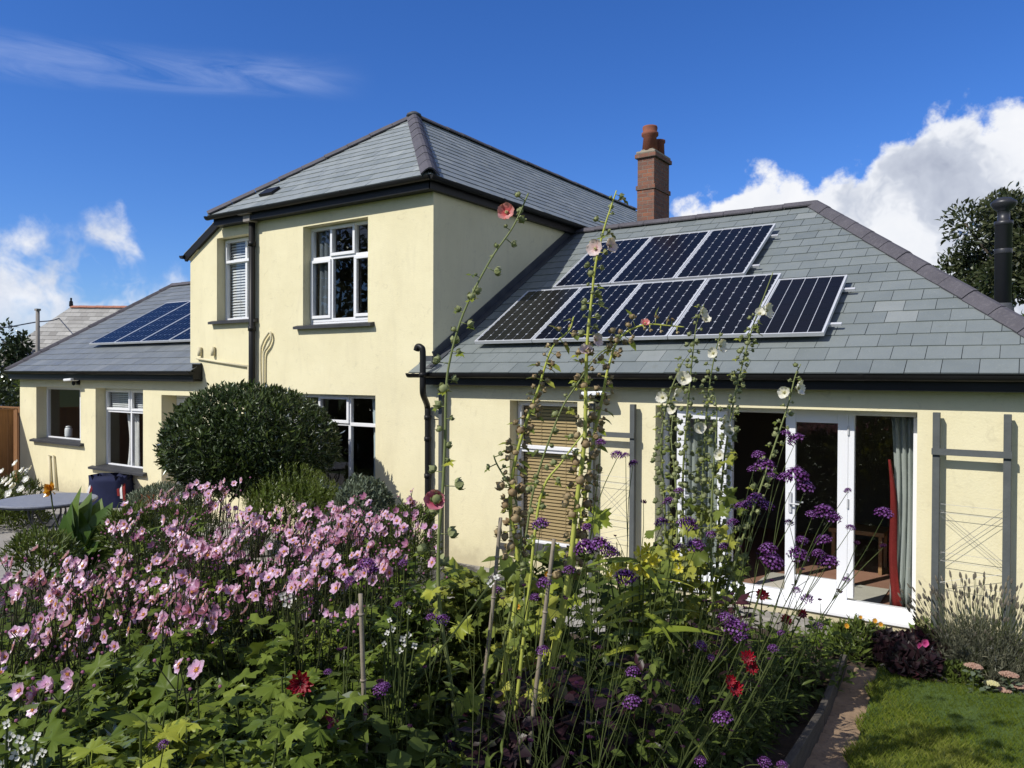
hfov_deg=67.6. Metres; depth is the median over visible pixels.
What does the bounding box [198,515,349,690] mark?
anemone plant
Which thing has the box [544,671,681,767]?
leafy plant
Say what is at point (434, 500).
hollyhock
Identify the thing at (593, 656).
leafy plant
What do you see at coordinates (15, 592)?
anemone plant
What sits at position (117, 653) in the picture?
anemone plant
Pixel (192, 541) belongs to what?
anemone plant
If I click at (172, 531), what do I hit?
anemone plant
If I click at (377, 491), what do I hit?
grey leaved shrub
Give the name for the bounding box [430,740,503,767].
leafy plant
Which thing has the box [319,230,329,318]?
curtain
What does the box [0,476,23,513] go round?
white flowered plant
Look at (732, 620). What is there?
verbena
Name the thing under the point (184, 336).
solar panel
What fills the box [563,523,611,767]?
verbena
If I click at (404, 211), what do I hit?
house
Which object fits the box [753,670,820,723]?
leafy plant
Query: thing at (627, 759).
leafy plant
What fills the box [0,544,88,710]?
anemone plant
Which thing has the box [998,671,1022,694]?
sedum
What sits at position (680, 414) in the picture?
door
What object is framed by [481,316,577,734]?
hollyhock
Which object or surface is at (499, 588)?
verbena
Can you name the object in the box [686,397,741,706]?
hollyhock
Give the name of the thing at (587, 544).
verbena
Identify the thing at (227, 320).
window
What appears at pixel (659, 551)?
leafy plant
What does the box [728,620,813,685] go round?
leafy plant
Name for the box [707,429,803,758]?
verbena
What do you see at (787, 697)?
leafy plant
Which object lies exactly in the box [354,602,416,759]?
verbena
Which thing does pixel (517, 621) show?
hollyhock
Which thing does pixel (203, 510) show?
green shrub
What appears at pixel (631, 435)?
wall trellis
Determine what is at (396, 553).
anemone plant
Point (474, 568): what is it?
terrace path
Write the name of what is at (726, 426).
hollyhock
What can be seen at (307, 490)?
rosemary bush
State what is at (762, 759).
verbena
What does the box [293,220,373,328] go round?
window
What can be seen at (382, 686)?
verbena
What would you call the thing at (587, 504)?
hollyhock
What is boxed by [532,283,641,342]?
solar panel
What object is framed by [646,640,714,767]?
verbena
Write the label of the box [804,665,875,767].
earth path
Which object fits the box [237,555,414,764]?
anemone plant
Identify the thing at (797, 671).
leafy plant
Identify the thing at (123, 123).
sky
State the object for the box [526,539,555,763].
bamboo cane
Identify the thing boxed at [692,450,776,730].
verbena
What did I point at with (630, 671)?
verbena
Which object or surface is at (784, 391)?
hollyhock
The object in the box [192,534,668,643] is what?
terrace strip
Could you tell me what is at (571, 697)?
leafy plant
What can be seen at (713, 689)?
leafy plant
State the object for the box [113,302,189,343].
solar panel
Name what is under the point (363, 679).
bamboo cane
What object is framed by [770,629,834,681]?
leafy plant
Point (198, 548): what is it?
anemone plant
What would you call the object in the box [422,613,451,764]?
verbena
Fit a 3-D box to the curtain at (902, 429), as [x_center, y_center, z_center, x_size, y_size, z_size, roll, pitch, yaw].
[4.063,1.315,7.923,0.266,2.040,0.096,1,1,34]
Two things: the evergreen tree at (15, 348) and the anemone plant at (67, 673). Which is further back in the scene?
the evergreen tree at (15, 348)
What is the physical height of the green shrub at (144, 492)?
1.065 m
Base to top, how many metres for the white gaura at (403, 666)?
0.995 m
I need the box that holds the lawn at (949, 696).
[848,667,1023,767]
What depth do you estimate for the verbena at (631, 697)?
2.71 m
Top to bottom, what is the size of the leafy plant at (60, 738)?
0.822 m
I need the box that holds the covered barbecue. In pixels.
[87,473,134,507]
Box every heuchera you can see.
[859,626,920,665]
[880,638,946,683]
[909,624,964,666]
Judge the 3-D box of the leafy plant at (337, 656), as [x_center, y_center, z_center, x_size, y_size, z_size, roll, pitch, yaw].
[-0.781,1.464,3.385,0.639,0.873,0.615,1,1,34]
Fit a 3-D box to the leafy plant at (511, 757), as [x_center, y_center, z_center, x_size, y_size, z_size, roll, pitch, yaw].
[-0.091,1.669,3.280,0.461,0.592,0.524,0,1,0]
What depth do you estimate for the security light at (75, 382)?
16.44 m
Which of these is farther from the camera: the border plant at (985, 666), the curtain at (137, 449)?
the curtain at (137, 449)
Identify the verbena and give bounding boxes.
[156,739,170,767]
[323,668,367,740]
[337,557,383,759]
[341,575,373,753]
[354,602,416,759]
[367,559,417,732]
[372,681,390,750]
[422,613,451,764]
[479,517,549,766]
[487,586,529,726]
[507,576,551,767]
[517,438,624,767]
[528,645,552,767]
[556,694,640,767]
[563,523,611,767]
[564,536,618,767]
[569,666,640,767]
[595,568,638,765]
[602,499,668,720]
[607,452,637,737]
[645,487,682,708]
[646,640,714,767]
[646,710,732,767]
[652,538,705,716]
[652,695,699,758]
[654,516,698,716]
[654,612,749,767]
[657,530,728,742]
[684,502,743,715]
[686,542,784,767]
[688,493,774,743]
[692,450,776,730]
[694,738,787,767]
[698,630,784,766]
[699,465,776,719]
[700,504,842,767]
[701,466,814,767]
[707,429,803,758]
[711,507,893,767]
[714,548,839,764]
[716,524,855,767]
[718,535,808,756]
[725,587,813,765]
[729,577,850,766]
[732,488,851,760]
[737,622,823,765]
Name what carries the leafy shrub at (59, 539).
on the flower bed
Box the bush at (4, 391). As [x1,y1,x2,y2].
[0,367,19,408]
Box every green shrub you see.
[119,480,202,542]
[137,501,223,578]
[179,486,217,539]
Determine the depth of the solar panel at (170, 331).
16.29 m
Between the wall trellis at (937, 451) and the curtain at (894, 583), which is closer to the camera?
the wall trellis at (937, 451)
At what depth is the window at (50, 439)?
17.35 m
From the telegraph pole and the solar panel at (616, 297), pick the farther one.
the telegraph pole
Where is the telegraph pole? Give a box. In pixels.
[0,308,58,352]
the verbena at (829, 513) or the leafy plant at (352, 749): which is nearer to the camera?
the leafy plant at (352, 749)
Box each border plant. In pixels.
[803,612,861,659]
[820,613,882,665]
[860,619,886,657]
[933,657,985,686]
[963,646,1007,677]
[985,644,1023,677]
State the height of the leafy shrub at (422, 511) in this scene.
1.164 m
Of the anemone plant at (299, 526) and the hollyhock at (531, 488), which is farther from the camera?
the anemone plant at (299, 526)
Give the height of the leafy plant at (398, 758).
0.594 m
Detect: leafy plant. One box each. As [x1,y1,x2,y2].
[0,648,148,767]
[0,711,214,767]
[0,716,94,767]
[29,677,228,767]
[63,716,240,767]
[101,736,312,767]
[192,693,327,767]
[193,661,372,767]
[275,670,398,767]
[280,619,418,757]
[281,709,366,767]
[317,618,470,767]
[351,735,431,767]
[389,707,493,767]
[403,580,548,737]
[429,592,454,654]
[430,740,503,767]
[434,560,552,737]
[442,690,540,767]
[482,551,567,660]
[489,545,582,719]
[498,662,590,767]
[515,653,655,767]
[518,540,614,710]
[541,549,629,691]
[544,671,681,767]
[564,558,683,740]
[580,732,650,767]
[583,542,689,742]
[594,670,727,767]
[609,563,720,662]
[624,541,751,723]
[649,718,747,767]
[653,678,760,767]
[667,584,758,714]
[683,627,792,758]
[689,592,787,698]
[694,695,768,760]
[708,639,815,741]
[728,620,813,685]
[729,686,798,745]
[739,612,836,712]
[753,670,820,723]
[766,614,866,702]
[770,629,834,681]
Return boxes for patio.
[0,484,253,581]
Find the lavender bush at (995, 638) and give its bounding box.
[898,570,1023,687]
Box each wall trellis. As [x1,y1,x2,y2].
[434,395,443,553]
[587,403,636,585]
[931,412,1011,639]
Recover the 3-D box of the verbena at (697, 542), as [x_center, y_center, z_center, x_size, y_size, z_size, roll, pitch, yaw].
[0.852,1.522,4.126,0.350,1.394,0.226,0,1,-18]
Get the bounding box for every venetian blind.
[111,392,142,408]
[231,241,244,317]
[524,406,576,543]
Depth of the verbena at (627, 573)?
3.20 m
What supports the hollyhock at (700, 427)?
on the flower bed
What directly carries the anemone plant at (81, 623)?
on the flower bed
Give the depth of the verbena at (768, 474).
4.92 m
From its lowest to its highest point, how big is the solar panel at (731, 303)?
0.881 m
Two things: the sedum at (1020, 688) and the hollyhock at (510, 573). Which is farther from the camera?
the sedum at (1020, 688)
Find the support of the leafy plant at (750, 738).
on the flower bed
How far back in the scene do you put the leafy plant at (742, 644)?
5.44 m
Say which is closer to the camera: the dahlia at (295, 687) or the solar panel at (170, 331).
the dahlia at (295, 687)
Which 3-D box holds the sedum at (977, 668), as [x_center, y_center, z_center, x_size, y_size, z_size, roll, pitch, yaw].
[3.737,2.417,6.209,0.153,0.309,0.153,0,1,8]
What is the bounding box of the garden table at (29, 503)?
[0,493,97,537]
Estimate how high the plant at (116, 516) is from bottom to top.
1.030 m
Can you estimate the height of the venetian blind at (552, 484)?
1.860 m
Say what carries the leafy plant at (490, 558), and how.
on the flower bed
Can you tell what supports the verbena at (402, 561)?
on the flower bed
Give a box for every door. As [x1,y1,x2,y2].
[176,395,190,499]
[677,410,727,582]
[785,413,848,600]
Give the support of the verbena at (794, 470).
on the flower bed
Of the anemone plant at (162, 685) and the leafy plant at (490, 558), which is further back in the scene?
the leafy plant at (490, 558)
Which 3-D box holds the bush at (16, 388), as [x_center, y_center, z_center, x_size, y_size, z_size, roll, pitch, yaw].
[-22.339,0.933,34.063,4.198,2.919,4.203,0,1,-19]
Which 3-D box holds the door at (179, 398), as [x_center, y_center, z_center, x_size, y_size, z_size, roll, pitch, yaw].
[-6.175,1.265,14.796,0.992,2.097,0.090,1,1,34]
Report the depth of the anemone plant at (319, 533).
4.29 m
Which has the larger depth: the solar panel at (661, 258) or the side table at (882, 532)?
the solar panel at (661, 258)
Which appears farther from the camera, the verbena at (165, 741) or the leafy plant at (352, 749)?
the leafy plant at (352, 749)
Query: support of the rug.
on the house at (404, 211)
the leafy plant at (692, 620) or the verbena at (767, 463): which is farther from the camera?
the leafy plant at (692, 620)
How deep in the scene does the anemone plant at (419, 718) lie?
3.71 m
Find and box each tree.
[0,317,35,383]
[152,378,347,557]
[933,181,1023,307]
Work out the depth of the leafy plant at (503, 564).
4.48 m
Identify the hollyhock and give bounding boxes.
[413,190,528,767]
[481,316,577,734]
[482,451,536,739]
[487,334,620,767]
[500,433,582,730]
[522,190,627,695]
[535,308,683,700]
[641,356,697,694]
[658,415,711,689]
[667,304,711,664]
[685,332,728,687]
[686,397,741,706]
[690,362,805,716]
[694,272,773,714]
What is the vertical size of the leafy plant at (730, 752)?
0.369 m
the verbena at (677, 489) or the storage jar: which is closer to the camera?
the verbena at (677, 489)
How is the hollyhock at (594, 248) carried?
on the flower bed
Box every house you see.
[1,298,125,403]
[2,111,1023,641]
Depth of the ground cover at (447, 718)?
4.94 m
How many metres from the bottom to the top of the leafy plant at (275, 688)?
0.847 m
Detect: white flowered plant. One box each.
[0,460,43,494]
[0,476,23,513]
[0,476,35,528]
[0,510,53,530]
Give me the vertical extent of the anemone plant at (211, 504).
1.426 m
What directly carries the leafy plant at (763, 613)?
on the flower bed
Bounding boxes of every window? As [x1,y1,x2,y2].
[29,387,83,446]
[88,388,146,476]
[208,237,257,323]
[271,394,374,501]
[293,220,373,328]
[500,400,577,561]
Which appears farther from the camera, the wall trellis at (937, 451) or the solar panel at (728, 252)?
the solar panel at (728, 252)
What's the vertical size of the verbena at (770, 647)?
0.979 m
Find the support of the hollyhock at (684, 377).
on the flower bed
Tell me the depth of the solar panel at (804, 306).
8.79 m
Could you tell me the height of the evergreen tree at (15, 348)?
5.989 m
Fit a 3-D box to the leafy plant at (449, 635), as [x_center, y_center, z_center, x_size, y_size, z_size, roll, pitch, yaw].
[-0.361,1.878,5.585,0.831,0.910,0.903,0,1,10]
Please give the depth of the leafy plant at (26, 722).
2.35 m
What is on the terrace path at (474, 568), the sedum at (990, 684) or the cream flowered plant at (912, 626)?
the cream flowered plant at (912, 626)
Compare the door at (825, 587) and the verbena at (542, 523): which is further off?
the door at (825, 587)
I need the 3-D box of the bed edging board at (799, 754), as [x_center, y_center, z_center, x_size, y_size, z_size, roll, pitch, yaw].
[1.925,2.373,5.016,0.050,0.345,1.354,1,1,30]
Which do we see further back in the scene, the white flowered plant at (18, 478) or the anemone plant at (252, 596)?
the white flowered plant at (18, 478)
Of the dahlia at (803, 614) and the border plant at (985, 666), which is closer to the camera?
the dahlia at (803, 614)
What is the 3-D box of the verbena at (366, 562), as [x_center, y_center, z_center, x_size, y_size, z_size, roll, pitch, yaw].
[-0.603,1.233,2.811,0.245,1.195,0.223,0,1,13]
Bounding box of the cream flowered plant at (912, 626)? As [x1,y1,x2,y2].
[908,616,932,629]
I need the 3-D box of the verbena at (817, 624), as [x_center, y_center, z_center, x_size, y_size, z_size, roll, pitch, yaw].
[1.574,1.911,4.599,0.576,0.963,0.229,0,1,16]
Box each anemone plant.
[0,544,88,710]
[0,555,141,717]
[0,583,67,728]
[0,609,173,728]
[0,667,95,761]
[5,547,177,681]
[8,652,214,764]
[30,608,195,723]
[43,558,199,716]
[92,515,235,671]
[94,658,292,767]
[98,540,265,734]
[100,492,195,627]
[112,552,287,753]
[152,477,254,603]
[154,505,289,686]
[159,570,352,754]
[170,535,293,738]
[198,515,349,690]
[206,505,296,635]
[222,537,392,730]
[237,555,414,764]
[250,500,348,675]
[276,514,416,675]
[284,547,439,767]
[326,492,411,632]
[327,513,464,749]
[342,488,451,687]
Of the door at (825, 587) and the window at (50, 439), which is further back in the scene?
the window at (50, 439)
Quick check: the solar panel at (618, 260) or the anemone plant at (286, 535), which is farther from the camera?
the solar panel at (618, 260)
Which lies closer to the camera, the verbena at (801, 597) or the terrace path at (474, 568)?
the verbena at (801, 597)
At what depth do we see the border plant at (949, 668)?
6.42 m
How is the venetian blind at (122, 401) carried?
attached to the house at (404, 211)
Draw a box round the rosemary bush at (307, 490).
[241,460,341,568]
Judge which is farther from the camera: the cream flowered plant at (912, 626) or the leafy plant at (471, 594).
the cream flowered plant at (912, 626)
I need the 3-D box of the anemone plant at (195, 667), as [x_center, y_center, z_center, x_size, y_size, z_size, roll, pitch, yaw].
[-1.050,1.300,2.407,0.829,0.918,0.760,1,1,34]
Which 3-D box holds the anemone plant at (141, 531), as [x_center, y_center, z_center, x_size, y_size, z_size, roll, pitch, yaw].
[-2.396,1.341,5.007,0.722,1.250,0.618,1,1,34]
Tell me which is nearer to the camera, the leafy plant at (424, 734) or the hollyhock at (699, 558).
the leafy plant at (424, 734)
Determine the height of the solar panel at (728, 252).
0.939 m
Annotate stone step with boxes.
[652,593,862,639]
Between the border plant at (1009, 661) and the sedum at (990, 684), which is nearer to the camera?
the sedum at (990, 684)
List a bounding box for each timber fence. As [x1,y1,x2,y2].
[0,406,19,483]
[0,408,13,478]
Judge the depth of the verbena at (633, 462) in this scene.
3.98 m
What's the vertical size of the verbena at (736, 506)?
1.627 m
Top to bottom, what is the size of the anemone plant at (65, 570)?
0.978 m
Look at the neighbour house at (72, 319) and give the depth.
45.00 m
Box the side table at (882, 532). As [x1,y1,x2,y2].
[829,522,889,574]
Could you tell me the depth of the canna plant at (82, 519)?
9.66 m
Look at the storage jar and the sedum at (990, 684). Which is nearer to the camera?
the sedum at (990, 684)
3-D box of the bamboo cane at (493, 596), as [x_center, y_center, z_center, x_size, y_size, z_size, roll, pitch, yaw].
[-0.113,1.299,3.501,0.132,1.375,0.026,0,1,-6]
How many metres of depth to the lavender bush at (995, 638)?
6.61 m
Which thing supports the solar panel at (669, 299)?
attached to the house at (404, 211)
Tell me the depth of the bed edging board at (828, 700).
5.95 m
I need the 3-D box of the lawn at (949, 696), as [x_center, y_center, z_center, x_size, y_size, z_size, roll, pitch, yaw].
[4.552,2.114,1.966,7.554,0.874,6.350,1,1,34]
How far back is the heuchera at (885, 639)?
6.84 m
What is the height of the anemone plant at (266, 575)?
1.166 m
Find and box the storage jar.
[65,426,72,437]
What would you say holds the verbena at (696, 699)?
on the flower bed
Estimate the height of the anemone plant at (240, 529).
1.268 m
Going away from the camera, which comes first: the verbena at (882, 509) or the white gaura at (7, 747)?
the white gaura at (7, 747)
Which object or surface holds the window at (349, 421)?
in the house at (404, 211)
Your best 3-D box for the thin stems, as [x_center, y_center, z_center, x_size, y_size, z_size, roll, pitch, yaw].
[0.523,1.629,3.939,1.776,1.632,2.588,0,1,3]
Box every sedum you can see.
[961,662,985,692]
[982,680,999,694]
[997,687,1011,693]
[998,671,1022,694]
[1010,682,1023,695]
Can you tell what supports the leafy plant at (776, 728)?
on the flower bed
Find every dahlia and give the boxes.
[285,670,357,767]
[614,639,758,767]
[617,653,742,767]
[709,588,807,765]
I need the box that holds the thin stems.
[439,561,736,767]
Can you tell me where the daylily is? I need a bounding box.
[581,542,721,767]
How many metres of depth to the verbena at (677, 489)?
4.20 m
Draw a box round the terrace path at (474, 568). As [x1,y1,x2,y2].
[267,529,988,667]
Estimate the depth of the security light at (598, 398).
9.24 m
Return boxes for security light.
[63,378,79,385]
[581,391,610,403]
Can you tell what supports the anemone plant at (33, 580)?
on the flower bed
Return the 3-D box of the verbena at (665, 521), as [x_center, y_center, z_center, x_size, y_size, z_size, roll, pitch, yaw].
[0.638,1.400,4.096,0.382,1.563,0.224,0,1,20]
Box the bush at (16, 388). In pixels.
[0,377,19,406]
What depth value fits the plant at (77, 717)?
2.62 m
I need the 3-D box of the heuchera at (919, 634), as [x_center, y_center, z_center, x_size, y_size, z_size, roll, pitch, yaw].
[3.768,2.376,6.841,0.613,0.414,0.548,1,1,34]
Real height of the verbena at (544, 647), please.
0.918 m
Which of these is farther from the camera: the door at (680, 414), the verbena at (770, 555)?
the door at (680, 414)
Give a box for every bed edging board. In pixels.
[784,709,824,767]
[818,654,846,725]
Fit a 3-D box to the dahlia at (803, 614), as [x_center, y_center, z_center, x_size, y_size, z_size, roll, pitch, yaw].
[1.450,1.813,4.638,0.595,1.167,0.347,1,1,34]
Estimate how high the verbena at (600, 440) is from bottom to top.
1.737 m
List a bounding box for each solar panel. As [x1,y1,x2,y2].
[89,301,189,344]
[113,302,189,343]
[140,314,189,342]
[168,328,189,341]
[474,287,581,343]
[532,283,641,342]
[553,237,650,288]
[600,278,707,340]
[611,230,710,284]
[668,273,781,338]
[674,223,778,279]
[749,275,855,337]
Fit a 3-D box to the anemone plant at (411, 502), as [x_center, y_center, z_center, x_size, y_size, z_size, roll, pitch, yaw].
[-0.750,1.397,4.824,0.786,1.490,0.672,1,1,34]
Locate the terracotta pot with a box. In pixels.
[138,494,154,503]
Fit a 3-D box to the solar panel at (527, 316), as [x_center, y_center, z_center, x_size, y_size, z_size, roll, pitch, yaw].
[0.259,-1.003,11.083,0.960,0.881,1.403,1,1,34]
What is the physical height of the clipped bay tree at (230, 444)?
2.604 m
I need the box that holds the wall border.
[667,619,1022,692]
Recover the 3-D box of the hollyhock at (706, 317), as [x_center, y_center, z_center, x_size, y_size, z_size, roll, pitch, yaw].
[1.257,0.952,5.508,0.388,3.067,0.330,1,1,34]
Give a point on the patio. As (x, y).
(5, 534)
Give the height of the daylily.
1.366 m
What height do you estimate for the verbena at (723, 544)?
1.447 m
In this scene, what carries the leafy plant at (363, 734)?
on the flower bed
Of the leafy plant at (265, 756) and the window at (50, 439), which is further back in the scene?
the window at (50, 439)
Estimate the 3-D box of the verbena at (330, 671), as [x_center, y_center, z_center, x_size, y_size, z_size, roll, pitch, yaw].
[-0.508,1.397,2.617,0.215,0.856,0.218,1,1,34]
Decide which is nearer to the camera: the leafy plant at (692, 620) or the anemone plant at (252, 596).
the anemone plant at (252, 596)
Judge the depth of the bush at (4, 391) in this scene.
30.32 m
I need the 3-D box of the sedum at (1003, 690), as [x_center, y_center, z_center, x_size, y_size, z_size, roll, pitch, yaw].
[3.992,2.518,6.201,0.144,0.111,0.159,0,1,9]
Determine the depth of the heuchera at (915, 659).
6.49 m
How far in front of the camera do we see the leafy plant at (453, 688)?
3.21 m
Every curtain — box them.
[127,413,139,465]
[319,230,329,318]
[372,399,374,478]
[676,410,717,563]
[888,459,901,606]
[889,416,913,607]
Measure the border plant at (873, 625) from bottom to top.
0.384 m
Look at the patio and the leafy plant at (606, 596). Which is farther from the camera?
the patio
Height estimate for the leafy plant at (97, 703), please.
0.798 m
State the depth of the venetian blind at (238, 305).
13.84 m
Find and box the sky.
[0,0,1023,347]
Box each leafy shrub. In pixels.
[0,521,90,587]
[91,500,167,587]
[375,500,442,586]
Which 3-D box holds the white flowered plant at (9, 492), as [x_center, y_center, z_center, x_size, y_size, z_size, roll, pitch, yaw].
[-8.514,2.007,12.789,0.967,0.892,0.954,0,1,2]
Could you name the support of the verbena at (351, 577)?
on the flower bed
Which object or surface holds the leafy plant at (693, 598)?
on the flower bed
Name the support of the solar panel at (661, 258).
attached to the house at (404, 211)
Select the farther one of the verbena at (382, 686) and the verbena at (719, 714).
the verbena at (719, 714)
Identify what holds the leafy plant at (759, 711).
on the flower bed
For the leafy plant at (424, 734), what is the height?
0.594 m
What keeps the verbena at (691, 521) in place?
on the flower bed
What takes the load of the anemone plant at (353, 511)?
on the flower bed
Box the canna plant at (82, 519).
[43,481,121,578]
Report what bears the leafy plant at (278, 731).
on the flower bed
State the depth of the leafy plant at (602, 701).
3.60 m
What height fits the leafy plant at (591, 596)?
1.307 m
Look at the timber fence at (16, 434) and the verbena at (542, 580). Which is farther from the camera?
the timber fence at (16, 434)
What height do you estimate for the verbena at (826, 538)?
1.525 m
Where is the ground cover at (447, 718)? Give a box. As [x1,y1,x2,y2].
[0,578,822,767]
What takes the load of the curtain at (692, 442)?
hanging from the house at (404, 211)
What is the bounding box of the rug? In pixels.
[755,572,888,603]
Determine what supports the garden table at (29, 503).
on the patio
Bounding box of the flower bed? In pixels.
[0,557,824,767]
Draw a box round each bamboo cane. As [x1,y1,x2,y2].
[343,593,375,760]
[475,517,501,730]
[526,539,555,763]
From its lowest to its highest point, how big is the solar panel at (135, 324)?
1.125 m
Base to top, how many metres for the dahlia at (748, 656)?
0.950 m
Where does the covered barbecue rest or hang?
on the patio
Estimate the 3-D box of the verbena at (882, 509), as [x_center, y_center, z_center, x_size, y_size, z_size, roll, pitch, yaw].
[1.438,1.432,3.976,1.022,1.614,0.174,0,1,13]
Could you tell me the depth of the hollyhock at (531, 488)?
3.90 m
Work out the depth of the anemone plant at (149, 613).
3.52 m
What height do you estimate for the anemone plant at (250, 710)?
1.064 m
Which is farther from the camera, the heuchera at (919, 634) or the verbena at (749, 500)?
the heuchera at (919, 634)
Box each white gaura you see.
[0,719,46,767]
[371,609,418,760]
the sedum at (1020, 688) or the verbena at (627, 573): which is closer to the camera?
the verbena at (627, 573)
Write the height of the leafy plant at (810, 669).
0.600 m
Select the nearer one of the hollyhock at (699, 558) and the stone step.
the hollyhock at (699, 558)
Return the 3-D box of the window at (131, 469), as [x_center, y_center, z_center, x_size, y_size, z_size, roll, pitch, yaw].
[-8.002,0.952,15.742,2.090,1.706,0.380,1,1,34]
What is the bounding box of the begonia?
[908,624,928,648]
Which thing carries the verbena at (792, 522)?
on the flower bed
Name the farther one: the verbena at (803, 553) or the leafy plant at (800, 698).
the leafy plant at (800, 698)
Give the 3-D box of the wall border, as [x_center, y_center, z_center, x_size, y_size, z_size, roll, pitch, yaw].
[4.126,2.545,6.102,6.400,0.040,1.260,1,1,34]
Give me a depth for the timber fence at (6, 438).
17.96 m
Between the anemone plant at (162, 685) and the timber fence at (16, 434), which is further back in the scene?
the timber fence at (16, 434)
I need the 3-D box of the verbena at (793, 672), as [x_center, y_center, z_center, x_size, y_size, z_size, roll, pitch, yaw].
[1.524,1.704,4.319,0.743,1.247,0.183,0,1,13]
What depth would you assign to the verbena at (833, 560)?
4.11 m
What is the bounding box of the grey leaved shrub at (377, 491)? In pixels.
[322,472,406,573]

